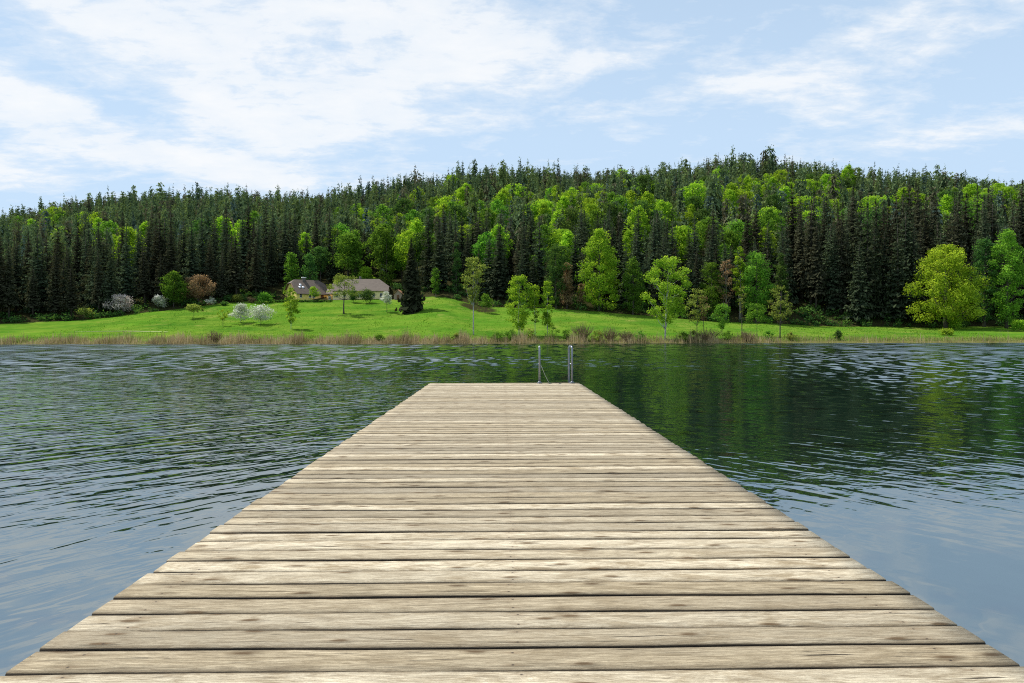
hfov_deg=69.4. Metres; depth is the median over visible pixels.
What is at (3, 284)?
spruce tree
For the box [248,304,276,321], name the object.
fruit tree
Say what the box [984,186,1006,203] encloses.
hillside tree
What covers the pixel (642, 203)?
hillside tree
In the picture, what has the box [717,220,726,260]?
spruce tree
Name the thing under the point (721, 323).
alder tree
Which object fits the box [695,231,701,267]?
spruce tree
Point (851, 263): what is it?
spruce tree
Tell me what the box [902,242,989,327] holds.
maple tree
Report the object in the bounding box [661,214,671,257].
spruce tree
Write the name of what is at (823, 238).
spruce tree
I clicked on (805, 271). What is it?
spruce tree
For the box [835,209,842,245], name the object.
spruce tree
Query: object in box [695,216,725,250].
hillside tree
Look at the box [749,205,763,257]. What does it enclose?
spruce tree
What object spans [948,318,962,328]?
shore bush
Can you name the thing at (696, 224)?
hillside tree
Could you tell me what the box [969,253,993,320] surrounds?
spruce tree
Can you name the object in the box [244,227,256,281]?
spruce tree
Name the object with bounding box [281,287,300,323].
columnar birch
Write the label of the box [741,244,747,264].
spruce tree
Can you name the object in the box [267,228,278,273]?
spruce tree
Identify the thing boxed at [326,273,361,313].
gnarled tree
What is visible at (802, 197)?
hillside tree
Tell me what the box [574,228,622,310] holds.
broadleaf tree
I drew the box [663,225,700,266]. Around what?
hillside tree
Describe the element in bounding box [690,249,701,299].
spruce tree
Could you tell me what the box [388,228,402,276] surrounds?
spruce tree
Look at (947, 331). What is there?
shore bush
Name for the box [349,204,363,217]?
hillside tree
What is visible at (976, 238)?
spruce tree
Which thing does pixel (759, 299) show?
broadleaf tree
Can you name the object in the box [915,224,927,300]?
spruce tree
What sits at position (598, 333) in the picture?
reed shrub
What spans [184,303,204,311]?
umbrella tree
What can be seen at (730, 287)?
spruce tree
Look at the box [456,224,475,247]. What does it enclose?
hillside tree
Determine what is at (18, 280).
spruce tree
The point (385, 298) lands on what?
blossom tree
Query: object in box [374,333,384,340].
reed shrub
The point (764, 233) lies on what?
hillside tree
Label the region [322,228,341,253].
hillside tree
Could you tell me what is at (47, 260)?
spruce tree
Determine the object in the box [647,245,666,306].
spruce tree
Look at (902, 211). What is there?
spruce tree
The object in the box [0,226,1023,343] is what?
ground
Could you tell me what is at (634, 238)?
spruce tree
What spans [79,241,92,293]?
spruce tree
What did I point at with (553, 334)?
reed shrub
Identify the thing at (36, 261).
spruce tree
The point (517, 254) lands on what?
spruce tree
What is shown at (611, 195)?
hillside tree
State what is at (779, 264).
spruce tree
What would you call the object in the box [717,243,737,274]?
hillside tree
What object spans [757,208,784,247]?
hillside tree
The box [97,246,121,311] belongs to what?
spruce tree
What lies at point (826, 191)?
hillside tree
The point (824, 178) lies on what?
hillside tree
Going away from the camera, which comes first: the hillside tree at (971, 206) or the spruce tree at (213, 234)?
the spruce tree at (213, 234)
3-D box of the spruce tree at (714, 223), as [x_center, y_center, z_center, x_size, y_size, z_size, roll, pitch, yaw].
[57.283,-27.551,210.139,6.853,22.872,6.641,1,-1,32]
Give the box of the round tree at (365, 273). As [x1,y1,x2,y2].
[357,265,376,278]
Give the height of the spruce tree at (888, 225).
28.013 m
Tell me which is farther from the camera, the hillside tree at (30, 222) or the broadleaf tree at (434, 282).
the hillside tree at (30, 222)
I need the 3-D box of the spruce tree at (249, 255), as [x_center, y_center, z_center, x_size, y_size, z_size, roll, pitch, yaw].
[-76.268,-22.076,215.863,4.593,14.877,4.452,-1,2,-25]
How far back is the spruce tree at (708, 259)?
189.59 m
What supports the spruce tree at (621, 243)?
on the ground at (30, 326)
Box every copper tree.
[181,274,216,302]
[558,263,575,308]
[576,284,586,305]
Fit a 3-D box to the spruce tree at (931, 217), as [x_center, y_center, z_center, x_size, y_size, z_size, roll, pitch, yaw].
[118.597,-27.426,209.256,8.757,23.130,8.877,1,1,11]
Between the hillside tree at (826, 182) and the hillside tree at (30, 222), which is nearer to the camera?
the hillside tree at (30, 222)
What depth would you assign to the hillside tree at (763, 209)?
243.39 m
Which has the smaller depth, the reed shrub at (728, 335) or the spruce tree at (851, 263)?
the reed shrub at (728, 335)
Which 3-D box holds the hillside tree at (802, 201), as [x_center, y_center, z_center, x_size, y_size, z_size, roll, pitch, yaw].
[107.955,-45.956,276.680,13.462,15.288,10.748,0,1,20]
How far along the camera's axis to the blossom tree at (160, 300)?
192.83 m
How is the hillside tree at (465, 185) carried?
on the ground at (30, 326)
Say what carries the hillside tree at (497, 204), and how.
on the ground at (30, 326)
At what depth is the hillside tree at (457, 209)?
260.32 m
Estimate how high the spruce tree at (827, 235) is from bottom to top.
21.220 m
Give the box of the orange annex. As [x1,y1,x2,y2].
[326,289,335,299]
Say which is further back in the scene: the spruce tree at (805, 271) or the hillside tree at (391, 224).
the hillside tree at (391, 224)
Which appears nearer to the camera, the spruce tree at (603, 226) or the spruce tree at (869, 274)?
the spruce tree at (869, 274)
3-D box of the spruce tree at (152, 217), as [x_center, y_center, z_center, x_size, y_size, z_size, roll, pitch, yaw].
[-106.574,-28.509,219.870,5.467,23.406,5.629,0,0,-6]
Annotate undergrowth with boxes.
[0,282,1023,327]
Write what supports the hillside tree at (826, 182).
on the ground at (30, 326)
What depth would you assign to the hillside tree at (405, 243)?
219.44 m
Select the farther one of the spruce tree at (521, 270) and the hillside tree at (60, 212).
the hillside tree at (60, 212)
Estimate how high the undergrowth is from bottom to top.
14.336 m
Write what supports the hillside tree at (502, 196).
on the ground at (30, 326)
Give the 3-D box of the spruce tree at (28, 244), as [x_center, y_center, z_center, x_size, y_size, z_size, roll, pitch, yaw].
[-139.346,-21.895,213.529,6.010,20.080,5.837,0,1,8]
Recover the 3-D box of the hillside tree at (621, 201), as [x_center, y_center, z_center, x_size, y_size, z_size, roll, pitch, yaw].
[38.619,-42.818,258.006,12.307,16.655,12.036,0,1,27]
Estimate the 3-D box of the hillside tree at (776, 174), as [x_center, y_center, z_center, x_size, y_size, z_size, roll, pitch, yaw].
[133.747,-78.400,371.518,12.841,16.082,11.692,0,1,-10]
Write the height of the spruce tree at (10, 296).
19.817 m
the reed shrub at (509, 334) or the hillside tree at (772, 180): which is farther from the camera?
the hillside tree at (772, 180)
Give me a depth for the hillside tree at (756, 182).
331.03 m
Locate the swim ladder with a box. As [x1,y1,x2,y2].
[538,346,572,383]
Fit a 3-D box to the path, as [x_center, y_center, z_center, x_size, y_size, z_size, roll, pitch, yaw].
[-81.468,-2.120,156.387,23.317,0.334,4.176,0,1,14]
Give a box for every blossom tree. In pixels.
[103,294,133,314]
[152,294,168,307]
[380,291,391,304]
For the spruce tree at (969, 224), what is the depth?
195.78 m
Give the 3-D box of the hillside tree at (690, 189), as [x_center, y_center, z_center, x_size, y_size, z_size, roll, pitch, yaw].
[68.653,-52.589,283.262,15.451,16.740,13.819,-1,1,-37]
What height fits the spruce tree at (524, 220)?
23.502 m
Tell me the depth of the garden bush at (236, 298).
200.79 m
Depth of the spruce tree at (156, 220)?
216.04 m
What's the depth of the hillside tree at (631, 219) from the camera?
232.47 m
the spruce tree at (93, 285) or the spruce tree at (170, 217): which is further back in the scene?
the spruce tree at (170, 217)
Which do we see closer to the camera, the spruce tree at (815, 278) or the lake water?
the lake water
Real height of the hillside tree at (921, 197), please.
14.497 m
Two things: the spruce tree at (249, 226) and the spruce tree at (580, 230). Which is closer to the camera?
the spruce tree at (580, 230)
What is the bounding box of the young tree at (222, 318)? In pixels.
[217,309,229,320]
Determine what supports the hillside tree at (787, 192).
on the ground at (30, 326)
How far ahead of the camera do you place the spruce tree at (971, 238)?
205.62 m
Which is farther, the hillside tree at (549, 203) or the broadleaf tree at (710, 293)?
the hillside tree at (549, 203)
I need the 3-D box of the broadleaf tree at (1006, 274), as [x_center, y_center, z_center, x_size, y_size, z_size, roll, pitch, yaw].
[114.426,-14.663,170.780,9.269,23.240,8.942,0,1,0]
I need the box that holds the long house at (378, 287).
[331,277,391,299]
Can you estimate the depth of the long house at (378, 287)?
208.07 m
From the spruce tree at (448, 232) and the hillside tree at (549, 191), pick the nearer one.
the spruce tree at (448, 232)
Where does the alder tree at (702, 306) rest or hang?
on the ground at (30, 326)
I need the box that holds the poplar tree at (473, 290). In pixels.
[460,256,490,334]
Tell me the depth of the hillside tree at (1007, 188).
325.36 m
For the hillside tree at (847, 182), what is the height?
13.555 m
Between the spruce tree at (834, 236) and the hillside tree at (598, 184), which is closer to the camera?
the spruce tree at (834, 236)
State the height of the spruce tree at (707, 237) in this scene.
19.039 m
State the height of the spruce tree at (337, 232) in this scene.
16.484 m
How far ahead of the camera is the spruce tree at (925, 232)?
189.66 m
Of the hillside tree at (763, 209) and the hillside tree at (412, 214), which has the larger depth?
the hillside tree at (412, 214)
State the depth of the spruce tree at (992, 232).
191.84 m
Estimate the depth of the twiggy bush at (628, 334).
136.07 m
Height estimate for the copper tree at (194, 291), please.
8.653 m
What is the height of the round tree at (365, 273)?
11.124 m
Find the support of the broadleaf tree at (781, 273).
on the ground at (30, 326)
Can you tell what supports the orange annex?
on the ground at (30, 326)
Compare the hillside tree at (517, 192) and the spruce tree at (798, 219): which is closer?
the spruce tree at (798, 219)
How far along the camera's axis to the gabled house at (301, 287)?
208.17 m
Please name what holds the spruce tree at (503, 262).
on the ground at (30, 326)
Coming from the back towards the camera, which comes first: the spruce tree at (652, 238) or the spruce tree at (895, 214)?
the spruce tree at (652, 238)
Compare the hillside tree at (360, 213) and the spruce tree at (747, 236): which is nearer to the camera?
the spruce tree at (747, 236)
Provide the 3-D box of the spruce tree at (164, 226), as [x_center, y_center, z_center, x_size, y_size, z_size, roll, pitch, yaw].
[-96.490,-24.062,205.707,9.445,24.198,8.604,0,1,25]
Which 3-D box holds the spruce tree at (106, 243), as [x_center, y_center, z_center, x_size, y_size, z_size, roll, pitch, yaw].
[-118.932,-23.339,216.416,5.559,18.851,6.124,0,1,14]
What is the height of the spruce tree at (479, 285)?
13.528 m
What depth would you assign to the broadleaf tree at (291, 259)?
216.44 m
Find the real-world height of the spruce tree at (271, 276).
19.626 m
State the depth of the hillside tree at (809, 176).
363.96 m
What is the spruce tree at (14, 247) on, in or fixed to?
on the ground at (30, 326)
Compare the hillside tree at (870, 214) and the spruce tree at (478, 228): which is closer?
the spruce tree at (478, 228)
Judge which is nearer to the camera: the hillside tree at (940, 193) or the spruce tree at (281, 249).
the spruce tree at (281, 249)
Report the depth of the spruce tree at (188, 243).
224.22 m
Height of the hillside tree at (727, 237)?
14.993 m
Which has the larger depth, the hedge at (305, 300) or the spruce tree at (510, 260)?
the spruce tree at (510, 260)
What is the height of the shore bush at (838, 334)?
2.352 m
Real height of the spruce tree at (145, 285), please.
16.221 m
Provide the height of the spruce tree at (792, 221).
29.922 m
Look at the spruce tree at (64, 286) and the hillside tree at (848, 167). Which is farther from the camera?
the hillside tree at (848, 167)
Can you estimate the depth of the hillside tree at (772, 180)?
331.28 m
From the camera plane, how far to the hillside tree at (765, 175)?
355.61 m
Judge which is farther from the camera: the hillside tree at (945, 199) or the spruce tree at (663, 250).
the hillside tree at (945, 199)
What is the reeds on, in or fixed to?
on the ground at (30, 326)
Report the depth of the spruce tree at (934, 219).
205.74 m
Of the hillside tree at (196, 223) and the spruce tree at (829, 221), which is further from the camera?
the hillside tree at (196, 223)
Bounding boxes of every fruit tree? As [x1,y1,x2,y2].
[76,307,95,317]
[228,304,251,320]
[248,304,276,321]
[308,286,321,296]
[479,293,493,307]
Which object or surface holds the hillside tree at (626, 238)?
on the ground at (30, 326)
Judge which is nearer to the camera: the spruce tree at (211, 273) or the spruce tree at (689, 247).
the spruce tree at (689, 247)
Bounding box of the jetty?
[0,383,1023,682]
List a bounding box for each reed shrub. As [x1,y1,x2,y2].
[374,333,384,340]
[490,331,504,340]
[504,329,516,339]
[524,327,536,339]
[544,326,559,339]
[561,329,570,338]
[591,330,603,340]
[635,330,644,341]
[678,331,687,340]
[689,329,701,339]
[722,331,734,340]
[763,330,774,339]
[786,332,797,340]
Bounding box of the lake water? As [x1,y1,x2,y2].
[0,343,1023,675]
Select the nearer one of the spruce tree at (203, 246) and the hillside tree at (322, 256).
the spruce tree at (203, 246)
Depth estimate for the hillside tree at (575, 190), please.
292.50 m
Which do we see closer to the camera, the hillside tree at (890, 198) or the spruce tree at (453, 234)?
the spruce tree at (453, 234)
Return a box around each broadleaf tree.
[158,270,192,307]
[281,252,300,291]
[297,252,319,279]
[346,229,365,278]
[374,229,396,284]
[431,268,441,296]
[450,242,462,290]
[541,243,571,308]
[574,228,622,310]
[621,256,647,314]
[699,262,726,316]
[715,259,735,319]
[730,246,747,321]
[739,250,776,322]
[772,252,791,322]
[969,237,1001,326]
[987,228,1023,327]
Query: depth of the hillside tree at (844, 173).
382.98 m
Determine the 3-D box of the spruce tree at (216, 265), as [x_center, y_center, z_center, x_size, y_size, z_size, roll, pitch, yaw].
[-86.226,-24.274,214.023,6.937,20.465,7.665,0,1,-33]
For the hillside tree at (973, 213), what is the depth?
251.29 m
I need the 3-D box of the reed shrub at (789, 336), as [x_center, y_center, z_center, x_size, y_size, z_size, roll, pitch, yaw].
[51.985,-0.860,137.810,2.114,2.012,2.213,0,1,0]
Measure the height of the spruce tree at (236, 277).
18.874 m
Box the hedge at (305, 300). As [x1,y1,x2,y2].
[268,299,332,302]
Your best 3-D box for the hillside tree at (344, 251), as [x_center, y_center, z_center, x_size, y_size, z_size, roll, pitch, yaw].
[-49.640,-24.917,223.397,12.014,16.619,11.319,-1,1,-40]
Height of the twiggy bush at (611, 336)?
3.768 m
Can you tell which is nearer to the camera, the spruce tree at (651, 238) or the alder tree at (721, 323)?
the alder tree at (721, 323)
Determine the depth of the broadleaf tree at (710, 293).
183.57 m
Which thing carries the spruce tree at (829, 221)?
on the ground at (30, 326)
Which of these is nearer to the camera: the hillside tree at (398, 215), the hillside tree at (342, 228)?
the hillside tree at (342, 228)
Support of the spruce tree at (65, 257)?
on the ground at (30, 326)
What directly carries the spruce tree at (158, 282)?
on the ground at (30, 326)
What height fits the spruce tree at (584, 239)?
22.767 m
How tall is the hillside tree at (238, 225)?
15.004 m
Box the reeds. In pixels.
[0,327,1022,344]
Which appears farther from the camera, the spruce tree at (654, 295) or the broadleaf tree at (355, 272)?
the broadleaf tree at (355, 272)
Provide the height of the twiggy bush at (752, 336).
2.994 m
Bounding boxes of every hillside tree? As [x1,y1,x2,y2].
[25,218,35,231]
[38,207,64,217]
[49,213,63,227]
[50,211,70,220]
[78,217,97,234]
[88,212,101,218]
[91,217,103,239]
[94,220,118,238]
[110,226,146,274]
[130,221,148,250]
[187,219,210,245]
[204,216,240,251]
[234,220,251,239]
[246,210,261,228]
[297,232,312,255]
[309,245,331,281]
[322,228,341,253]
[328,231,368,278]
[331,222,351,267]
[332,206,343,220]
[337,232,366,276]
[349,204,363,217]
[353,208,369,220]
[364,224,395,280]
[367,222,399,271]
[368,204,393,224]
[368,218,386,226]
[382,220,398,233]
[390,196,417,216]
[390,245,407,280]
[391,213,405,230]
[392,229,425,268]
[402,209,418,227]
[405,217,423,229]
[407,187,425,205]
[407,219,431,268]
[412,229,435,275]
[413,208,439,233]
[422,231,436,258]
[426,196,440,208]
[433,195,465,214]
[435,203,454,228]
[442,203,470,238]
[455,187,465,204]
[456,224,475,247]
[462,183,473,201]
[470,207,504,232]
[470,231,504,271]
[474,200,485,210]
[485,199,512,232]
[485,223,514,262]
[490,191,514,212]
[496,189,515,204]
[499,183,526,205]
[524,199,559,228]
[529,246,549,273]
[530,223,556,253]
[533,212,552,230]
[534,202,550,226]
[544,187,554,205]
[545,244,573,290]
[547,228,576,274]
[548,185,562,202]
[549,210,562,236]
[552,208,589,237]
[555,196,572,216]
[556,230,580,268]
[557,190,585,207]
[564,186,583,208]
[576,198,600,217]
[576,202,603,237]
[581,181,590,192]
[582,209,605,240]
[589,183,607,198]
[589,217,616,248]
[594,190,605,203]
[598,202,625,237]
[601,191,618,203]
[609,195,634,224]
[622,205,652,243]
[622,229,640,258]
[623,190,640,217]
[627,200,656,245]
[629,218,649,239]
[631,174,659,201]
[632,191,659,225]
[651,200,674,230]
[661,202,678,223]
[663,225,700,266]
[676,182,707,211]
[677,211,697,234]
[685,195,703,210]
[685,234,703,256]
[688,204,695,226]
[688,208,716,233]
[692,222,708,256]
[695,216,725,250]
[717,228,742,260]
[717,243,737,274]
[721,182,741,204]
[721,189,739,212]
[721,219,753,250]
[730,206,749,217]
[738,191,759,213]
[739,176,757,193]
[749,181,763,199]
[750,206,783,226]
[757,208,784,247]
[757,226,777,258]
[760,173,768,191]
[760,193,786,214]
[765,176,783,192]
[770,169,792,186]
[774,219,789,243]
[777,186,795,209]
[783,181,793,193]
[788,198,810,213]
[789,210,821,233]
[790,195,818,209]
[793,179,820,195]
[805,173,819,188]
[818,173,831,195]
[818,174,840,190]
[822,186,841,199]
[825,199,843,213]
[840,169,853,187]
[841,180,853,194]
[844,164,855,185]
[857,195,885,216]
[860,210,892,241]
[880,195,898,203]
[892,187,916,207]
[913,193,932,210]
[934,189,961,205]
[936,194,956,219]
[959,207,980,237]
[961,183,983,201]
[962,200,980,214]
[971,191,995,205]
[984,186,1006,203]
[992,183,1005,193]
[996,186,1019,204]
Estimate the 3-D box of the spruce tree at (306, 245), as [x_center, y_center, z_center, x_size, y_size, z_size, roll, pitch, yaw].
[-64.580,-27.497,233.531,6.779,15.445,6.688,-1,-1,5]
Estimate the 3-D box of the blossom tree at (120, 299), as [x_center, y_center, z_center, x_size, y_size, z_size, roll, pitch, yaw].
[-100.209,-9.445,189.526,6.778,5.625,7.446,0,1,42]
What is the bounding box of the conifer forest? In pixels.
[0,144,1023,278]
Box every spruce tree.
[0,232,11,309]
[0,235,14,308]
[0,242,22,317]
[3,238,28,310]
[11,236,19,265]
[18,223,52,312]
[19,231,33,294]
[21,242,32,287]
[22,265,42,314]
[24,245,34,301]
[28,250,51,311]
[41,244,65,313]
[42,236,54,294]
[49,226,67,280]
[56,258,72,311]
[57,243,71,287]
[59,249,80,305]
[59,267,82,316]
[66,221,84,297]
[75,233,90,299]
[77,242,106,308]
[78,213,87,289]
[79,219,95,292]
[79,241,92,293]
[80,229,108,303]
[82,247,107,307]
[84,223,108,287]
[89,250,106,312]
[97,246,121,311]
[101,239,106,269]
[102,231,109,271]
[105,245,116,287]
[109,245,123,296]
[114,225,138,302]
[116,211,129,282]
[129,224,143,294]
[130,230,143,289]
[131,245,155,303]
[137,217,155,298]
[144,217,153,256]
[145,207,155,243]
[146,215,168,281]
[150,208,162,248]
[150,221,157,291]
[151,213,177,295]
[152,251,165,296]
[162,222,181,295]
[165,207,179,273]
[175,217,189,281]
[179,219,202,292]
[181,229,190,261]
[194,208,216,290]
[194,230,206,273]
[200,241,218,297]
[205,225,221,288]
[207,216,220,266]
[211,219,220,262]
[215,216,230,277]
[215,229,229,287]
[215,248,228,298]
[218,231,241,296]
[220,204,233,268]
[224,234,249,295]
[236,209,252,284]
[239,202,253,258]
[243,241,252,282]
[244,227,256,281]
[245,220,267,292]
[247,240,265,296]
[249,219,260,249]
[258,207,279,281]
[260,240,271,289]
[265,224,280,286]
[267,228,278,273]
[269,213,278,264]
[273,210,291,281]
[273,223,286,279]
[283,211,297,258]
[285,238,302,279]
[289,206,304,277]
[300,230,318,276]
[310,207,322,270]
[322,209,337,279]
[326,240,343,279]
[330,228,345,276]
[351,215,363,271]
[359,228,372,269]
[368,225,379,275]
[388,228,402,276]
[395,238,425,313]
[416,209,435,289]
[426,215,452,288]
[436,204,448,268]
[443,211,452,262]
[443,215,462,276]
[446,213,463,280]
[448,229,462,279]
[457,213,465,269]
[459,228,473,285]
[461,219,482,277]
[470,213,483,270]
[473,209,479,242]
[474,248,483,296]
[477,236,496,294]
[484,214,494,267]
[485,214,510,299]
[491,226,509,291]
[499,209,508,263]
[500,240,511,286]
[506,239,514,282]
[510,231,523,286]
[513,207,532,280]
[514,222,534,289]
[514,246,529,300]
[522,253,543,301]
[526,211,545,279]
[530,216,547,297]
[541,254,553,302]
[565,222,581,285]
[569,203,591,277]
[573,208,589,287]
[574,245,591,294]
[576,209,589,259]
[584,213,606,292]
[594,252,607,295]
[600,215,607,238]
[603,232,616,294]
[605,211,613,235]
[607,207,615,243]
[609,233,628,302]
[610,223,618,269]
[613,223,627,267]
[614,216,625,274]
[615,242,634,306]
[627,208,648,283]
[627,218,640,268]
[627,232,651,298]
[638,249,652,299]
[642,211,661,293]
[644,209,661,274]
[644,214,662,270]
[645,209,665,269]
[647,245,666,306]
[652,231,670,296]
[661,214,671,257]
[661,219,682,284]
[662,216,669,247]
[668,240,685,305]
[681,229,698,297]
[682,256,704,313]
[686,213,703,283]
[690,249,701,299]
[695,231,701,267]
[699,237,720,304]
[700,219,721,287]
[700,220,714,265]
[701,204,720,258]
[712,248,722,290]
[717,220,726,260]
[718,241,735,305]
[718,247,739,309]
[721,245,735,299]
[728,245,737,283]
[733,241,743,300]
[741,210,752,265]
[741,241,770,314]
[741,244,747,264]
[741,248,750,303]
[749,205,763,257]
[760,223,777,282]
[761,238,772,281]
[761,248,775,310]
[771,219,800,304]
[772,237,791,298]
[774,248,794,309]
[779,183,799,272]
[780,220,796,288]
[789,211,808,298]
[791,193,806,292]
[792,198,826,306]
[802,222,828,311]
[804,190,820,245]
[814,218,839,302]
[817,214,829,261]
[817,221,829,297]
[818,192,829,248]
[819,196,833,245]
[820,224,846,312]
[822,217,840,283]
[828,202,853,312]
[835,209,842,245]
[837,220,857,308]
[839,190,865,269]
[840,201,856,258]
[842,241,875,322]
[845,195,871,307]
[849,186,862,250]
[849,203,887,318]
[864,220,892,318]
[865,199,885,271]
[877,200,896,278]
[877,201,889,244]
[877,225,894,308]
[879,209,886,254]
[879,217,916,320]
[886,188,908,264]
[888,206,925,312]
[890,219,907,280]
[898,189,910,246]
[901,180,915,245]
[903,219,927,316]
[907,185,927,266]
[910,181,926,240]
[914,195,935,297]
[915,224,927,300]
[921,226,955,317]
[928,191,943,243]
[928,204,934,233]
[930,219,943,265]
[932,216,944,271]
[935,252,968,318]
[943,192,967,255]
[943,215,949,243]
[944,216,961,299]
[947,194,973,293]
[951,191,960,231]
[955,193,976,270]
[961,204,973,260]
[965,231,990,307]
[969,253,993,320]
[970,195,994,284]
[971,184,981,249]
[972,187,997,258]
[973,181,1000,242]
[977,194,996,307]
[977,197,1004,285]
[988,217,1021,310]
[991,238,1008,316]
[1002,211,1022,279]
[1008,237,1023,316]
[1010,220,1023,303]
[1014,179,1023,262]
[1018,285,1023,318]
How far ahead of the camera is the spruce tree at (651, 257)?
200.87 m
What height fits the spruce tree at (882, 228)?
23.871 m
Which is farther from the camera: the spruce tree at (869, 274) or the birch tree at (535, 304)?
the spruce tree at (869, 274)
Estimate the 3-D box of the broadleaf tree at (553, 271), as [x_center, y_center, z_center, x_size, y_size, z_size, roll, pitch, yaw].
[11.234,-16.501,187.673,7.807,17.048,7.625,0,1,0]
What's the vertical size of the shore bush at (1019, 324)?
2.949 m
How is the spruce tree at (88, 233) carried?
on the ground at (30, 326)
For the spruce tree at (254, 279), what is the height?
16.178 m
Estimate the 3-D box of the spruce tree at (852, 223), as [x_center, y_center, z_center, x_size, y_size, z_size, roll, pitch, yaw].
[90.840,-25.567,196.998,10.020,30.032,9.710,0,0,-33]
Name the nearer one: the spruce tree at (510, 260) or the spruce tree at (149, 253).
the spruce tree at (149, 253)
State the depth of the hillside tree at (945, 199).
282.31 m
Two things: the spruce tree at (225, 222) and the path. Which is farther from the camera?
the spruce tree at (225, 222)
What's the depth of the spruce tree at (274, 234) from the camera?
237.31 m
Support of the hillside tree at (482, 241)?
on the ground at (30, 326)
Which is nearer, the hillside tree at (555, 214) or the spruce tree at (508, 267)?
the spruce tree at (508, 267)
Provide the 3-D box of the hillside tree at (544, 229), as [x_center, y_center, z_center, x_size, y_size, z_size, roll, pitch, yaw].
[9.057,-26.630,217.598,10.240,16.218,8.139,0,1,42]
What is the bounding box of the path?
[82,331,167,331]
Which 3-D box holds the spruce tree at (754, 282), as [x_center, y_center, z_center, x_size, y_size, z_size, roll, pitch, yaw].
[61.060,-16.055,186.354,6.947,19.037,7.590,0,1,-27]
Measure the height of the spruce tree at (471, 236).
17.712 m
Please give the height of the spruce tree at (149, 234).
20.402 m
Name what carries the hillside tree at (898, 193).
on the ground at (30, 326)
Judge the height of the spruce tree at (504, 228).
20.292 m
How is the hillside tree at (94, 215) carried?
on the ground at (30, 326)
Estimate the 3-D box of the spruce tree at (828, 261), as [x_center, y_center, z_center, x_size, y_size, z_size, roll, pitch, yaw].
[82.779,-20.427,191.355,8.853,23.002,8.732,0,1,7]
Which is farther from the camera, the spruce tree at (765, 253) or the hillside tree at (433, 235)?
the hillside tree at (433, 235)
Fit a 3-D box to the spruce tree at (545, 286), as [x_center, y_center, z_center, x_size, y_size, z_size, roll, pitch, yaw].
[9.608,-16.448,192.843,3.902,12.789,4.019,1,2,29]
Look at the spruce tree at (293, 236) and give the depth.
231.31 m
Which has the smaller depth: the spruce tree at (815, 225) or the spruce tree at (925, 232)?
the spruce tree at (925, 232)
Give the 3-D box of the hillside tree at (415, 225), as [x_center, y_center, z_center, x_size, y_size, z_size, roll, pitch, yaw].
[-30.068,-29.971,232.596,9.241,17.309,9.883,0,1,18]
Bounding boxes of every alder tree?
[685,288,711,325]
[698,296,708,327]
[711,303,730,328]
[738,286,745,334]
[766,285,792,337]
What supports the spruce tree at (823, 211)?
on the ground at (30, 326)
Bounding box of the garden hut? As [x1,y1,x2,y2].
[393,290,403,299]
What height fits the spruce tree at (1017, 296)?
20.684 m
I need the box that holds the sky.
[0,0,1023,216]
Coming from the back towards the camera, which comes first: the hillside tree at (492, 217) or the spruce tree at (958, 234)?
the hillside tree at (492, 217)
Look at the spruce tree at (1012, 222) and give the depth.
196.07 m
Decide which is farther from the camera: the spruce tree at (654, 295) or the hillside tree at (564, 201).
the hillside tree at (564, 201)
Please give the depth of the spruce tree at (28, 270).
207.78 m
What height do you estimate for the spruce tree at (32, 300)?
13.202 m
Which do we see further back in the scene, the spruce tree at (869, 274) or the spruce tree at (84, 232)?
the spruce tree at (84, 232)
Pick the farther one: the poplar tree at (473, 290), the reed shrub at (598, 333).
the poplar tree at (473, 290)
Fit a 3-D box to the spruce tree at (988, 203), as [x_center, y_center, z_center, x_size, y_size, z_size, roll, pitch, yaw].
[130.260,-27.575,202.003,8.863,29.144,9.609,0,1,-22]
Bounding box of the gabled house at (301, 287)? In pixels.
[283,277,329,299]
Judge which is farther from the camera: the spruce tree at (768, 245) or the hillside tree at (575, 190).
the hillside tree at (575, 190)
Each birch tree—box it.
[505,274,537,333]
[528,284,541,323]
[539,280,554,332]
[639,255,691,339]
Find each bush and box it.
[205,297,216,304]
[206,330,223,341]
[231,294,242,301]
[257,292,274,302]
[348,290,359,302]
[359,287,376,302]
[570,321,593,338]
[602,326,623,340]
[617,331,634,341]
[694,329,722,339]
[737,329,756,341]
[744,303,771,323]
[832,329,842,339]
[939,328,954,334]
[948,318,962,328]
[1008,319,1023,330]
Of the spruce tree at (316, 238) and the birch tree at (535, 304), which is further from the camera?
the spruce tree at (316, 238)
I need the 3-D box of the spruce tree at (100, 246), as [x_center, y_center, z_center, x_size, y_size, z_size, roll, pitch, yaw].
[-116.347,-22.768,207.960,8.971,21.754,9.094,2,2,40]
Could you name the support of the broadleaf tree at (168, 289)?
on the ground at (30, 326)
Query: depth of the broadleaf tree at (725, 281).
183.38 m
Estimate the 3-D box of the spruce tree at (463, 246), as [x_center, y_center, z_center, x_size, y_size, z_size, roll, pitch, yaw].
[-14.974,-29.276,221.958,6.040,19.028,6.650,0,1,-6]
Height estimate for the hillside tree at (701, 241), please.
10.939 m
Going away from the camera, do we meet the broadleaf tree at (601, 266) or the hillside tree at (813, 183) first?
the broadleaf tree at (601, 266)
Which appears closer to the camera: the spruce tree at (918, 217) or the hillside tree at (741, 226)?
the spruce tree at (918, 217)
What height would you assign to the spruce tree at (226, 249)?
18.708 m
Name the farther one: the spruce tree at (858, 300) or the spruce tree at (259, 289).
the spruce tree at (259, 289)

